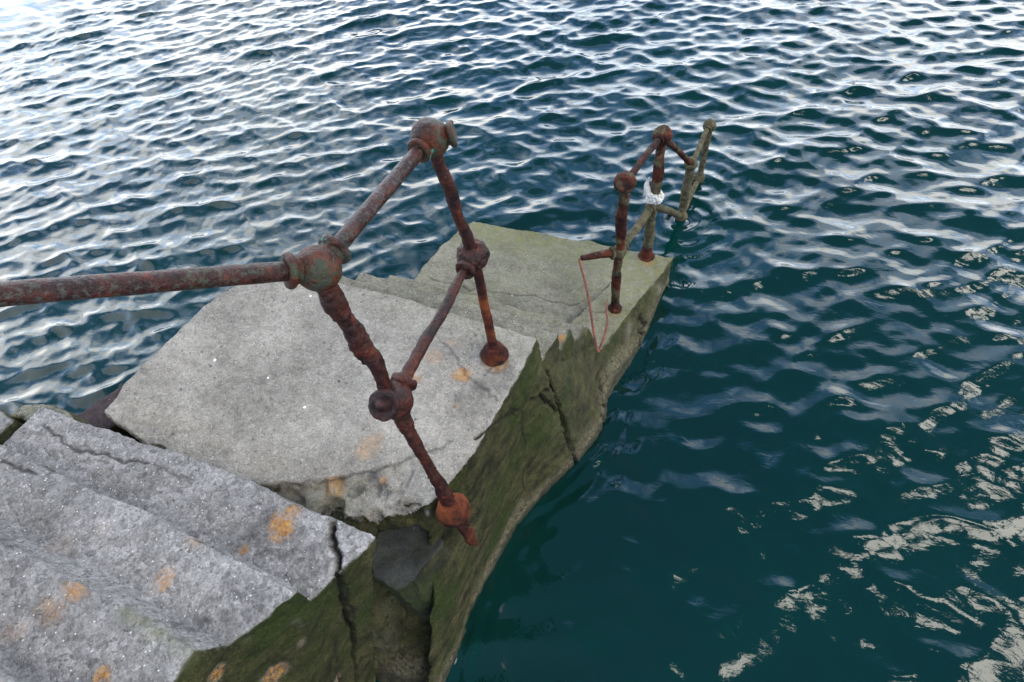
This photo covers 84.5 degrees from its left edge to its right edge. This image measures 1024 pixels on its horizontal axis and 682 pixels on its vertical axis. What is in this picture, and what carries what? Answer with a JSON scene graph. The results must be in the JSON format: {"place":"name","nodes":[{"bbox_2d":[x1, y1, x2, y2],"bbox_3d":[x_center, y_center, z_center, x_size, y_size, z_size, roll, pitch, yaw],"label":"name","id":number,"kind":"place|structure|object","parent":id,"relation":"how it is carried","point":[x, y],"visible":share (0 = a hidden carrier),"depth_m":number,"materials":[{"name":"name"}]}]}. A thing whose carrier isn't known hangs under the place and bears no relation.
{"place":"outdoors","nodes":[
{"label":"outdoors","id":0,"kind":"place"},
{"bbox_2d":[371,577,403,652],"bbox_3d":[-0.987,1.065,2.622,1.269,1.279,0.584,16,57,18],"label":"rock","id":1,"kind":"object","parent":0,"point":[387,631],"visible":0.02,"depth_m":2.14,"materials":[{"name":"green stone"}]},
{"bbox_2d":[0,0,1023,681],"bbox_3d":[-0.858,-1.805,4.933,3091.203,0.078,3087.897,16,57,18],"label":"water","id":2,"kind":"structure","parent":0,"point":[802,458],"depth_m":3.98,"materials":[{"name":"teal liquid"}]},
{"bbox_2d":[77,386,141,443],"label":"seaweed block","id":3,"kind":"structure","parent":2,"relation":"in","point":[94,415],"depth_m":2.38,"materials":[{"name":"stone"}]},
{"bbox_2d":[0,407,375,681],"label":"concrete steps","id":4,"kind":"structure","parent":2,"relation":"in","point":[125,559],"depth_m":1.63,"materials":[{"name":"grey concrete"}]},
{"bbox_2d":[0,410,22,444],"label":"broken slab","id":5,"kind":"structure","parent":4,"relation":"attached to","point":[10,426],"depth_m":2.06,"materials":[{"name":"grey stone"}]},
{"bbox_2d":[10,404,88,423],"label":"broken slab","id":6,"kind":"structure","parent":4,"relation":"attached to","point":[23,414],"depth_m":2.10,"materials":[{"name":"stone"}]},
{"bbox_2d":[104,282,573,681],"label":"concrete landing","id":7,"kind":"object","parent":2,"relation":"in","point":[272,387],"visible":0.55,"depth_m":2.16,"materials":[{"name":"grey concrete"}]},
{"bbox_2d":[0,117,508,545],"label":"iron railing","id":8,"kind":"object","parent":7,"relation":"on","point":[317,268],"visible":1,"depth_m":1.21,"materials":[{"name":"metal"}]},
{"bbox_2d":[330,507,377,536],"bbox_3d":[-0.536,0.620,1.914,0.165,0.112,0.100,16,57,18],"label":"rubble stone","id":9,"kind":"object","parent":7,"relation":"on","point":[365,526],"visible":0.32,"depth_m":1.87,"materials":[{"name":"green stone"}]},
{"bbox_2d":[396,603,407,621],"bbox_3d":[-0.482,1.111,2.313,0.129,0.286,0.103,-9,53,0],"label":"rubble stone","id":10,"kind":"object","parent":7,"relation":"on","point":[402,614],"visible":0.16,"depth_m":2.24,"materials":[{"name":"green stone"}]},
{"bbox_2d":[372,524,454,619],"bbox_3d":[-0.348,0.921,2.201,0.258,0.664,0.248,16,57,18],"label":"rubble stone","id":11,"kind":"object","parent":7,"relation":"on","point":[408,563],"visible":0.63,"depth_m":1.95,"materials":[{"name":"stone"}]},
{"bbox_2d":[339,222,673,460],"bbox_3d":[-0.019,-0.201,3.341,1.659,1.221,1.409,16,57,18],"label":"landing","id":12,"kind":"object","parent":2,"relation":"in","point":[535,285],"visible":0.41,"depth_m":3.29,"materials":[{"name":"stone"}]},
{"bbox_2d":[580,118,716,313],"bbox_3d":[0.943,-0.769,3.543,0.192,1.732,1.812,25,60,23],"label":"drowned railing","id":13,"kind":"object","parent":12,"relation":"attached to","point":[625,182],"visible":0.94,"depth_m":3.01,"materials":[{"name":"metal"}]},
{"bbox_2d":[578,259,608,352],"bbox_3d":[0.436,-0.188,2.844,0.116,0.320,0.377,-12,53,-2],"label":"rusty wire","id":14,"kind":"object","parent":13,"relation":"hanging from","point":[591,316],"visible":1,"depth_m":2.84,"materials":[{"name":"brown metal"}]},
{"bbox_2d":[643,177,663,205],"bbox_3d":[0.781,-0.823,3.060,0.100,0.179,0.091,33,64,27],"label":"white rag","id":15,"kind":"object","parent":13,"relation":"on","point":[653,199],"visible":0.88,"depth_m":3.07,"materials":[{"name":"fabric"}]}
]}

